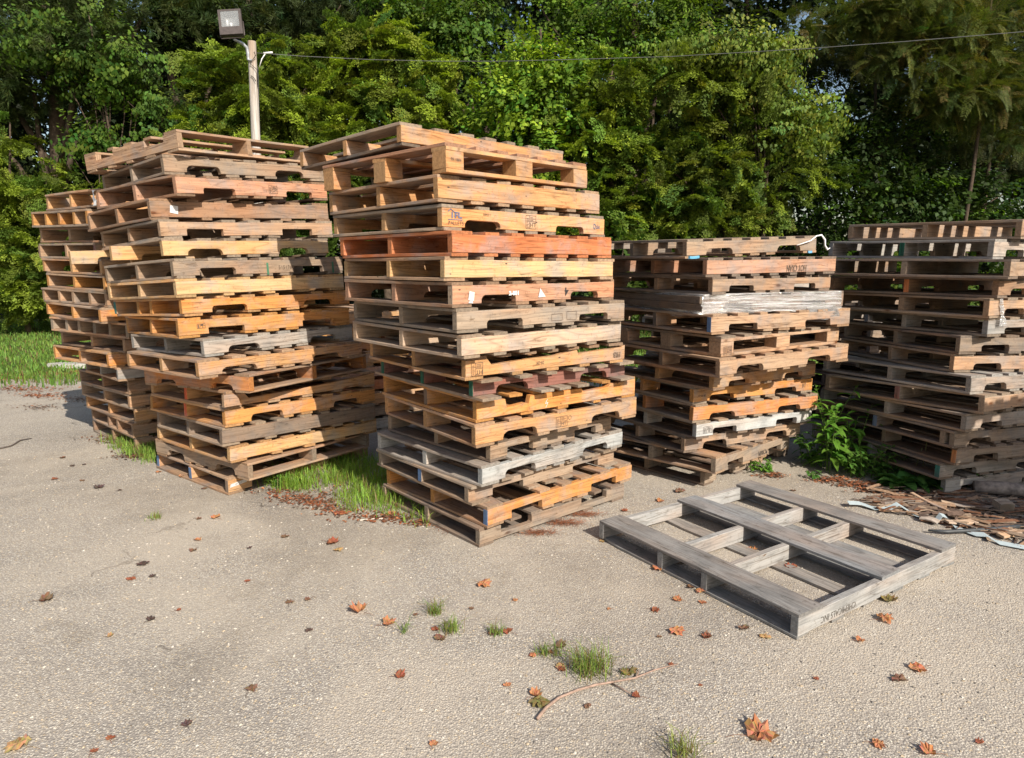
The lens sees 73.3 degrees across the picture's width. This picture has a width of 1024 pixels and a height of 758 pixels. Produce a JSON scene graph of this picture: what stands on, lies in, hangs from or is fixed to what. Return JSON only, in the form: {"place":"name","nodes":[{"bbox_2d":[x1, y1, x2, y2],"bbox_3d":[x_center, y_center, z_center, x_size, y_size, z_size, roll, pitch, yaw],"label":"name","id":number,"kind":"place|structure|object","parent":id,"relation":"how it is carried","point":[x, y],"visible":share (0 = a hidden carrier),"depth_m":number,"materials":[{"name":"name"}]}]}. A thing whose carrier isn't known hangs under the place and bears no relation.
{"place":"outdoors","nodes":[
{"label":"outdoors","id":0,"kind":"place"},
{"bbox_2d":[81,382,204,408],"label":"wooden pallet","id":1,"kind":"object","parent":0,"point":[139,400],"visible":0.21,"depth_m":5.87,"materials":[{"name":"brown wood"}]},
{"bbox_2d":[78,368,150,394],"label":"wooden pallet","id":2,"kind":"object","parent":1,"relation":"on","point":[137,385],"visible":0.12,"depth_m":5.87,"materials":[{"name":"brown wood"}]},
{"bbox_2d":[86,359,237,381],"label":"wooden pallet","id":3,"kind":"object","parent":2,"relation":"on","point":[124,373],"visible":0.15,"depth_m":5.50,"materials":[{"name":"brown wood"}]},
{"bbox_2d":[53,342,158,367],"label":"wooden pallet","id":4,"kind":"object","parent":3,"relation":"on","point":[89,356],"visible":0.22,"depth_m":5.69,"materials":[{"name":"brown wood"}]},
{"bbox_2d":[167,0,381,257],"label":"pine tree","id":5,"kind":"object","parent":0,"point":[300,24],"visible":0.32,"depth_m":15.71,"materials":[{"name":"green plant"}]},
{"bbox_2d":[350,0,519,318],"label":"maple tree","id":6,"kind":"object","parent":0,"point":[458,39],"visible":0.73,"depth_m":14.99,"materials":[{"name":"green plant"}]},
{"bbox_2d":[446,0,549,138],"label":"tree","id":7,"kind":"object","parent":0,"point":[504,28],"visible":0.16,"depth_m":16.64,"materials":[{"name":"green plant"}]},
{"bbox_2d":[0,266,1003,379],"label":"ground","id":8,"kind":"structure","parent":0,"point":[18,347],"depth_m":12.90,"materials":[{"name":"green plant"}]},
{"bbox_2d":[0,110,103,334],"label":"bush","id":9,"kind":"object","parent":8,"relation":"on","point":[23,279],"visible":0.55,"depth_m":14.15,"materials":[{"name":"green plant"}]},
{"bbox_2d":[0,0,190,187],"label":"vine","id":10,"kind":"object","parent":8,"relation":"on","point":[89,57],"visible":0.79,"depth_m":13.87,"materials":[{"name":"green plant"}]},
{"bbox_2d":[0,0,219,313],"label":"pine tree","id":11,"kind":"object","parent":8,"relation":"on","point":[12,85],"visible":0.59,"depth_m":14.55,"materials":[{"name":"leaf"},{"name":"bark"}]},
{"bbox_2d":[44,0,330,300],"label":"forest tree","id":12,"kind":"object","parent":8,"relation":"on","point":[117,120],"visible":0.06,"depth_m":18.30,"materials":[{"name":"green plant"}]},
{"bbox_2d":[114,0,283,148],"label":"vine tree","id":13,"kind":"object","parent":8,"relation":"on","point":[185,45],"visible":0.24,"depth_m":15.54,"materials":[{"name":"green plant"}]},
{"bbox_2d":[217,8,264,235],"bbox_3d":[-4.039,-2.841,10.525,0.463,5.185,0.452,0,10,0],"label":"lamp post","id":14,"kind":"object","parent":8,"relation":"on","point":[231,24],"visible":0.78,"depth_m":10.26,"materials":[{"name":"brown wood"}]},
{"bbox_2d":[150,31,390,179],"bbox_3d":[-4.692,-3.783,13.691,4.740,5.985,2.398,2,10,12],"label":"locust tree","id":15,"kind":"object","parent":8,"relation":"on","point":[224,73],"visible":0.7,"depth_m":13.17,"materials":[{"name":"green plant"}]},
{"bbox_2d":[260,3,485,298],"bbox_3d":[-2.676,-4.080,13.952,4.604,6.486,2.630,0,10,0],"label":"locust tree","id":16,"kind":"object","parent":8,"relation":"on","point":[381,91],"visible":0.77,"depth_m":13.25,"materials":[{"name":"green plant"}]},
{"bbox_2d":[0,0,1022,303],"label":"distant wood","id":17,"kind":"object","parent":8,"relation":"on","point":[46,128],"visible":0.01,"depth_m":25.17,"materials":[{"name":"green plant"}]},
{"bbox_2d":[449,11,644,254],"bbox_3d":[0.637,-3.788,13.226,3.722,6.159,2.550,-4,11,-23],"label":"tulip tree","id":18,"kind":"object","parent":8,"relation":"on","point":[541,86],"visible":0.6,"depth_m":12.57,"materials":[{"name":"green plant"}]},
{"bbox_2d":[449,0,671,304],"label":"forest tree","id":19,"kind":"object","parent":8,"relation":"on","point":[519,8],"visible":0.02,"depth_m":18.40,"materials":[{"name":"green plant"}]},
{"bbox_2d":[506,0,747,321],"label":"maple tree","id":20,"kind":"object","parent":8,"relation":"on","point":[634,19],"visible":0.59,"depth_m":15.47,"materials":[{"name":"green plant"}]},
{"bbox_2d":[534,38,723,282],"bbox_3d":[2.224,-3.454,13.051,3.791,5.558,2.282,0,10,0],"label":"locust tree","id":21,"kind":"object","parent":8,"relation":"on","point":[634,137],"visible":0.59,"depth_m":12.49,"materials":[{"name":"green plant"}]},
{"bbox_2d":[533,0,807,315],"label":"forest tree","id":22,"kind":"object","parent":8,"relation":"on","point":[717,13],"visible":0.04,"depth_m":17.95,"materials":[{"name":"green plant"}]},
{"bbox_2d":[609,41,854,256],"bbox_3d":[3.923,-3.350,12.761,4.562,5.453,2.542,0,10,0],"label":"locust tree","id":23,"kind":"object","parent":8,"relation":"on","point":[740,210],"visible":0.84,"depth_m":12.23,"materials":[{"name":"green plant"}]},
{"bbox_2d":[636,9,866,256],"bbox_3d":[4.272,-3.501,12.567,4.097,5.808,1.802,0,10,0],"label":"tree","id":24,"kind":"object","parent":8,"relation":"on","point":[746,69],"visible":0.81,"depth_m":11.93,"materials":[{"name":"green plant"}]},
{"bbox_2d":[639,0,877,256],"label":"forest tree","id":25,"kind":"object","parent":8,"relation":"on","point":[769,4],"visible":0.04,"depth_m":19.35,"materials":[{"name":"green plant"}]},
{"bbox_2d":[765,0,1023,289],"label":"forest tree","id":26,"kind":"object","parent":8,"relation":"on","point":[858,108],"visible":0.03,"depth_m":19.00,"materials":[{"name":"green plant"}]},
{"bbox_2d":[768,0,1023,220],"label":"hemlock tree","id":27,"kind":"object","parent":8,"relation":"on","point":[998,97],"visible":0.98,"depth_m":12.43,"materials":[{"name":"green plant"}]},
{"bbox_2d":[768,71,1023,289],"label":"ivy bush","id":28,"kind":"object","parent":8,"relation":"on","point":[870,195],"visible":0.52,"depth_m":13.54,"materials":[{"name":"green plant"}]},
{"bbox_2d":[790,0,1023,255],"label":"hemlock tree","id":29,"kind":"object","parent":8,"relation":"on","point":[843,54],"visible":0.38,"depth_m":14.48,"materials":[{"name":"green plant"}]},
{"bbox_2d":[844,0,1023,272],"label":"forest tree","id":30,"kind":"object","parent":8,"relation":"on","point":[984,267],"visible":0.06,"depth_m":18.94,"materials":[{"name":"green plant"}]},
{"bbox_2d":[0,374,1023,757],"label":"pavement","id":31,"kind":"structure","parent":0,"point":[424,562],"depth_m":2.91,"materials":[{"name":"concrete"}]},
{"bbox_2d":[156,439,367,494],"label":"wooden pallet","id":32,"kind":"object","parent":31,"relation":"on","point":[232,483],"visible":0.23,"depth_m":4.97,"materials":[{"name":"brown wood"}]},
{"bbox_2d":[155,428,368,480],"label":"wooden pallet","id":33,"kind":"object","parent":32,"relation":"on","point":[243,470],"visible":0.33,"depth_m":4.89,"materials":[{"name":"brown wood"}]},
{"bbox_2d":[157,413,376,462],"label":"wooden pallet","id":34,"kind":"object","parent":33,"relation":"on","point":[245,449],"visible":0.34,"depth_m":4.84,"materials":[{"name":"brown wood"}]},
{"bbox_2d":[157,396,374,446],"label":"wooden pallet","id":35,"kind":"object","parent":34,"relation":"on","point":[265,426],"visible":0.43,"depth_m":4.82,"materials":[{"name":"brown wood"}]},
{"bbox_2d":[150,381,374,427],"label":"wooden pallet","id":36,"kind":"object","parent":35,"relation":"on","point":[288,407],"visible":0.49,"depth_m":4.84,"materials":[{"name":"brown wood"}]},
{"bbox_2d":[151,366,374,409],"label":"wooden pallet","id":37,"kind":"object","parent":36,"relation":"on","point":[231,398],"visible":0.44,"depth_m":4.84,"materials":[{"name":"brown wood"}]},
{"bbox_2d":[144,352,365,392],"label":"wooden pallet","id":38,"kind":"object","parent":37,"relation":"on","point":[244,380],"visible":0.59,"depth_m":4.69,"materials":[{"name":"brown wood"}]},
{"bbox_2d":[127,340,362,379],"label":"wooden pallet","id":39,"kind":"object","parent":38,"relation":"on","point":[205,367],"visible":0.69,"depth_m":4.54,"materials":[{"name":"brown wood"}]},
{"bbox_2d":[131,324,352,356],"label":"wooden pallet","id":40,"kind":"object","parent":39,"relation":"on","point":[214,343],"visible":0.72,"depth_m":4.61,"materials":[{"name":"grey wood"}]},
{"bbox_2d":[125,307,349,338],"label":"wooden pallet","id":41,"kind":"object","parent":40,"relation":"on","point":[204,323],"visible":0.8,"depth_m":4.58,"materials":[{"name":"brown wood"}]},
{"bbox_2d":[113,290,348,316],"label":"wooden pallet","id":42,"kind":"object","parent":41,"relation":"on","point":[191,306],"visible":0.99,"depth_m":4.55,"materials":[{"name":"brown wood"}]},
{"bbox_2d":[107,274,343,299],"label":"wooden pallet","id":43,"kind":"object","parent":42,"relation":"on","point":[178,288],"visible":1,"depth_m":4.51,"materials":[{"name":"brown wood"}]},
{"bbox_2d":[104,257,342,283],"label":"wooden pallet","id":44,"kind":"object","parent":43,"relation":"on","point":[179,268],"visible":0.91,"depth_m":4.54,"materials":[{"name":"brown wood"}]},
{"bbox_2d":[68,238,328,263],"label":"wooden pallet","id":45,"kind":"object","parent":44,"relation":"on","point":[173,248],"visible":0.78,"depth_m":4.58,"materials":[{"name":"brown wood"}]},
{"bbox_2d":[100,219,332,247],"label":"wooden pallet","id":46,"kind":"object","parent":45,"relation":"on","point":[175,228],"visible":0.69,"depth_m":4.62,"materials":[{"name":"brown wood"}]},
{"bbox_2d":[87,198,329,231],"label":"wooden pallet","id":47,"kind":"object","parent":46,"relation":"on","point":[186,210],"visible":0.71,"depth_m":4.64,"materials":[{"name":"brown wood"}]},
{"bbox_2d":[96,174,327,209],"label":"wooden pallet","id":48,"kind":"object","parent":47,"relation":"on","point":[176,187],"visible":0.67,"depth_m":4.65,"materials":[{"name":"brown wood"}]},
{"bbox_2d":[102,154,323,192],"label":"wooden pallet","id":49,"kind":"object","parent":48,"relation":"on","point":[267,171],"visible":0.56,"depth_m":4.68,"materials":[{"name":"brown wood"}]},
{"bbox_2d":[84,129,307,174],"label":"wooden pallet","id":50,"kind":"object","parent":49,"relation":"on","point":[172,142],"visible":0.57,"depth_m":4.63,"materials":[{"name":"brown wood"}]},
{"bbox_2d":[254,449,431,527],"bbox_3d":[-1.184,0.701,4.713,1.145,0.126,1.812,-4,11,-23],"label":"grass patch","id":51,"kind":"object","parent":31,"relation":"on","point":[343,464],"visible":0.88,"depth_m":4.79,"materials":[{"name":"green plant"}]},
{"bbox_2d":[382,478,623,547],"bbox_3d":[-0.058,0.738,4.536,1.226,0.112,1.037,-8,13,-40],"label":"wooden pallet","id":52,"kind":"object","parent":31,"relation":"on","point":[477,535],"visible":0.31,"depth_m":4.13,"materials":[{"name":"brown wood"}]},
{"bbox_2d":[387,450,631,528],"bbox_3d":[-0.009,0.623,4.534,1.266,0.124,1.021,-9,13,-42],"label":"wooden pallet","id":53,"kind":"object","parent":52,"relation":"on","point":[494,512],"visible":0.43,"depth_m":4.17,"materials":[{"name":"brown wood"}]},
{"bbox_2d":[376,441,617,505],"bbox_3d":[-0.099,0.509,4.518,1.210,0.113,1.041,-8,13,-40],"label":"wooden pallet","id":54,"kind":"object","parent":53,"relation":"on","point":[474,495],"visible":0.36,"depth_m":4.13,"materials":[{"name":"brown wood"}]},
{"bbox_2d":[377,425,622,486],"bbox_3d":[-0.073,0.395,4.496,1.232,0.122,1.040,-9,13,-43],"label":"wooden pallet","id":55,"kind":"object","parent":54,"relation":"on","point":[431,457],"visible":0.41,"depth_m":4.10,"materials":[{"name":"grey wood"}]},
{"bbox_2d":[388,406,610,461],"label":"wooden pallet","id":56,"kind":"object","parent":55,"relation":"on","point":[599,424],"visible":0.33,"depth_m":4.12,"materials":[{"name":"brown wood"}]},
{"bbox_2d":[385,390,635,447],"bbox_3d":[-0.014,0.170,4.384,1.242,0.131,1.031,-7,12,-37],"label":"wooden pallet","id":57,"kind":"object","parent":56,"relation":"on","point":[491,432],"visible":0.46,"depth_m":4.01,"materials":[{"name":"brown wood"}]},
{"bbox_2d":[382,371,634,422],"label":"wooden pallet","id":58,"kind":"object","parent":57,"relation":"on","point":[433,399],"visible":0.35,"depth_m":4.01,"materials":[{"name":"brown wood"}]},
{"bbox_2d":[375,353,633,401],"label":"wooden pallet","id":59,"kind":"object","parent":58,"relation":"on","point":[535,380],"visible":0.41,"depth_m":3.96,"materials":[{"name":"brown wood"}]},
{"bbox_2d":[369,338,624,380],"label":"wooden pallet","id":60,"kind":"object","parent":59,"relation":"on","point":[481,366],"visible":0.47,"depth_m":3.88,"materials":[{"name":"brown wood"}]},
{"bbox_2d":[353,318,620,358],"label":"wooden pallet","id":61,"kind":"object","parent":60,"relation":"on","point":[494,340],"visible":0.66,"depth_m":3.77,"materials":[{"name":"brown wood"}]},
{"bbox_2d":[354,296,623,332],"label":"wooden pallet","id":62,"kind":"object","parent":61,"relation":"on","point":[474,317],"visible":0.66,"depth_m":3.74,"materials":[{"name":"brown wood"}]},
{"bbox_2d":[344,279,613,307],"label":"wooden pallet","id":63,"kind":"object","parent":62,"relation":"on","point":[460,294],"visible":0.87,"depth_m":3.71,"materials":[{"name":"brown wood"}]},
{"bbox_2d":[344,256,613,280],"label":"wooden pallet","id":64,"kind":"object","parent":63,"relation":"on","point":[450,268],"visible":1,"depth_m":3.69,"materials":[{"name":"brown wood"}]},
{"bbox_2d":[339,230,610,258],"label":"wooden pallet","id":65,"kind":"object","parent":64,"relation":"on","point":[453,243],"visible":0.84,"depth_m":3.69,"materials":[{"name":"brown wood"}]},
{"bbox_2d":[333,204,604,236],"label":"wooden pallet","id":66,"kind":"object","parent":65,"relation":"on","point":[437,217],"visible":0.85,"depth_m":3.71,"materials":[{"name":"brown wood"}]},
{"bbox_2d":[329,174,598,214],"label":"wooden pallet","id":67,"kind":"object","parent":66,"relation":"on","point":[465,193],"visible":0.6,"depth_m":3.66,"materials":[{"name":"brown wood"}]},
{"bbox_2d":[322,142,586,193],"bbox_3d":[-0.313,-1.159,3.952,1.028,0.140,1.117,7,13,42],"label":"wooden pallet","id":68,"kind":"object","parent":67,"relation":"on","point":[461,161],"visible":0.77,"depth_m":3.62,"materials":[{"name":"brown wood"}]},
{"bbox_2d":[300,122,562,181],"bbox_3d":[-0.470,-1.322,4.158,0.995,0.116,1.236,7,12,44],"label":"wooden pallet","id":69,"kind":"object","parent":68,"relation":"on","point":[358,146],"visible":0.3,"depth_m":3.74,"materials":[{"name":"brown wood"}]},
{"bbox_2d":[614,439,787,485],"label":"wooden pallet","id":70,"kind":"object","parent":31,"relation":"on","point":[704,478],"visible":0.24,"depth_m":5.16,"materials":[{"name":"brown wood"}]},
{"bbox_2d":[601,418,789,473],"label":"wooden pallet","id":71,"kind":"object","parent":70,"relation":"on","point":[721,456],"visible":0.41,"depth_m":5.00,"materials":[{"name":"brown wood"}]},
{"bbox_2d":[611,410,799,452],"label":"wooden pallet","id":72,"kind":"object","parent":71,"relation":"on","point":[728,438],"visible":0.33,"depth_m":5.02,"materials":[{"name":"brown wood"}]},
{"bbox_2d":[603,390,811,439],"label":"wooden pallet","id":73,"kind":"object","parent":72,"relation":"on","point":[701,430],"visible":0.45,"depth_m":4.93,"materials":[{"name":"grey wood"}]},
{"bbox_2d":[602,382,817,422],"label":"wooden pallet","id":74,"kind":"object","parent":73,"relation":"on","point":[759,406],"visible":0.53,"depth_m":4.87,"materials":[{"name":"brown wood"}]},
{"bbox_2d":[601,365,812,403],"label":"wooden pallet","id":75,"kind":"object","parent":74,"relation":"on","point":[739,391],"visible":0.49,"depth_m":4.89,"materials":[{"name":"brown wood"}]},
{"bbox_2d":[624,353,815,390],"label":"wooden pallet","id":76,"kind":"object","parent":75,"relation":"on","point":[748,376],"visible":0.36,"depth_m":4.77,"materials":[{"name":"brown wood"}]},
{"bbox_2d":[613,337,848,377],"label":"wooden pallet","id":77,"kind":"object","parent":76,"relation":"on","point":[727,366],"visible":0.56,"depth_m":4.61,"materials":[{"name":"brown wood"}]},
{"bbox_2d":[619,322,838,356],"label":"wooden pallet","id":78,"kind":"object","parent":77,"relation":"on","point":[720,345],"visible":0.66,"depth_m":4.62,"materials":[{"name":"brown wood"}]},
{"bbox_2d":[620,306,849,334],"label":"wooden pallet","id":79,"kind":"object","parent":78,"relation":"on","point":[718,323],"visible":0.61,"depth_m":4.57,"materials":[{"name":"brown wood"}]},
{"bbox_2d":[613,287,843,319],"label":"wooden pallet","id":80,"kind":"object","parent":79,"relation":"on","point":[703,304],"visible":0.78,"depth_m":4.54,"materials":[{"name":"grey wood"}]},
{"bbox_2d":[613,274,830,294],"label":"wooden pallet","id":81,"kind":"object","parent":80,"relation":"on","point":[749,284],"visible":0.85,"depth_m":4.65,"materials":[{"name":"brown wood"}]},
{"bbox_2d":[609,256,835,276],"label":"wooden pallet","id":82,"kind":"object","parent":81,"relation":"on","point":[737,266],"visible":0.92,"depth_m":4.62,"materials":[{"name":"brown wood"}]},
{"bbox_2d":[611,234,829,258],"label":"wooden pallet","id":83,"kind":"object","parent":82,"relation":"on","point":[692,248],"visible":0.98,"depth_m":4.58,"materials":[{"name":"brown wood"}]},
{"bbox_2d":[599,480,955,639],"bbox_3d":[1.391,0.876,3.719,1.331,0.114,1.265,-6,12,-33],"label":"wooden pallet","id":84,"kind":"object","parent":31,"relation":"on","point":[787,539],"visible":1,"depth_m":3.56,"materials":[{"name":"grey wood"}]},
{"bbox_2d":[802,384,859,472],"bbox_3d":[2.393,0.403,5.087,0.441,0.730,0.420,0,10,0],"label":"tall weed","id":85,"kind":"object","parent":31,"relation":"on","point":[828,437],"visible":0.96,"depth_m":5.08,"materials":[{"name":"green plant"}]},
{"bbox_2d":[816,434,1023,493],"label":"wooden pallet","id":86,"kind":"object","parent":31,"relation":"on","point":[958,479],"visible":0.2,"depth_m":4.77,"materials":[{"name":"brown wood"}]},
{"bbox_2d":[811,421,1023,479],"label":"wooden pallet","id":87,"kind":"object","parent":86,"relation":"on","point":[979,465],"visible":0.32,"depth_m":4.76,"materials":[{"name":"brown wood"}]},
{"bbox_2d":[828,410,1023,465],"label":"wooden pallet","id":88,"kind":"object","parent":87,"relation":"on","point":[1004,451],"visible":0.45,"depth_m":4.64,"materials":[{"name":"brown wood"}]},
{"bbox_2d":[816,396,1023,447],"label":"wooden pallet","id":89,"kind":"object","parent":88,"relation":"on","point":[950,438],"visible":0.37,"depth_m":4.66,"materials":[{"name":"brown wood"}]},
{"bbox_2d":[820,383,1023,431],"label":"wooden pallet","id":90,"kind":"object","parent":89,"relation":"on","point":[970,422],"visible":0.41,"depth_m":4.69,"materials":[{"name":"brown wood"}]},
{"bbox_2d":[824,370,1023,414],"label":"wooden pallet","id":91,"kind":"object","parent":90,"relation":"on","point":[989,400],"visible":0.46,"depth_m":4.81,"materials":[{"name":"brown wood"}]},
{"bbox_2d":[822,353,1023,394],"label":"wooden pallet","id":92,"kind":"object","parent":91,"relation":"on","point":[975,380],"visible":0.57,"depth_m":4.76,"materials":[{"name":"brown wood"}]},
{"bbox_2d":[841,337,1023,372],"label":"wooden pallet","id":93,"kind":"object","parent":92,"relation":"on","point":[998,361],"visible":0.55,"depth_m":4.72,"materials":[{"name":"brown wood"}]},
{"bbox_2d":[844,322,1023,353],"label":"wooden pallet","id":94,"kind":"object","parent":93,"relation":"on","point":[1008,343],"visible":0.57,"depth_m":4.72,"materials":[{"name":"brown wood"}]},
{"bbox_2d":[849,309,1023,336],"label":"wooden pallet","id":95,"kind":"object","parent":94,"relation":"on","point":[990,327],"visible":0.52,"depth_m":4.87,"materials":[{"name":"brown wood"}]},
{"bbox_2d":[841,292,1023,326],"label":"wooden pallet","id":96,"kind":"object","parent":95,"relation":"on","point":[954,305],"visible":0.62,"depth_m":4.82,"materials":[{"name":"brown wood"}]},
{"bbox_2d":[830,276,1023,297],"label":"wooden pallet","id":97,"kind":"object","parent":96,"relation":"on","point":[995,288],"visible":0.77,"depth_m":4.90,"materials":[{"name":"brown wood"}]},
{"bbox_2d":[823,259,1023,278],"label":"wooden pallet","id":98,"kind":"object","parent":97,"relation":"on","point":[957,268],"visible":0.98,"depth_m":4.80,"materials":[{"name":"brown wood"}]},
{"bbox_2d":[828,239,1023,258],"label":"wooden pallet","id":99,"kind":"object","parent":98,"relation":"on","point":[982,248],"visible":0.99,"depth_m":4.88,"materials":[{"name":"brown wood"}]},
{"bbox_2d":[848,219,1023,240],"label":"wooden pallet","id":100,"kind":"object","parent":99,"relation":"on","point":[982,229],"visible":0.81,"depth_m":4.94,"materials":[{"name":"brown wood"}]},
{"bbox_2d":[852,483,1023,546],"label":"bark litter","id":101,"kind":"object","parent":31,"relation":"on","point":[913,504],"visible":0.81,"depth_m":4.31,"materials":[{"name":"brown wood"}]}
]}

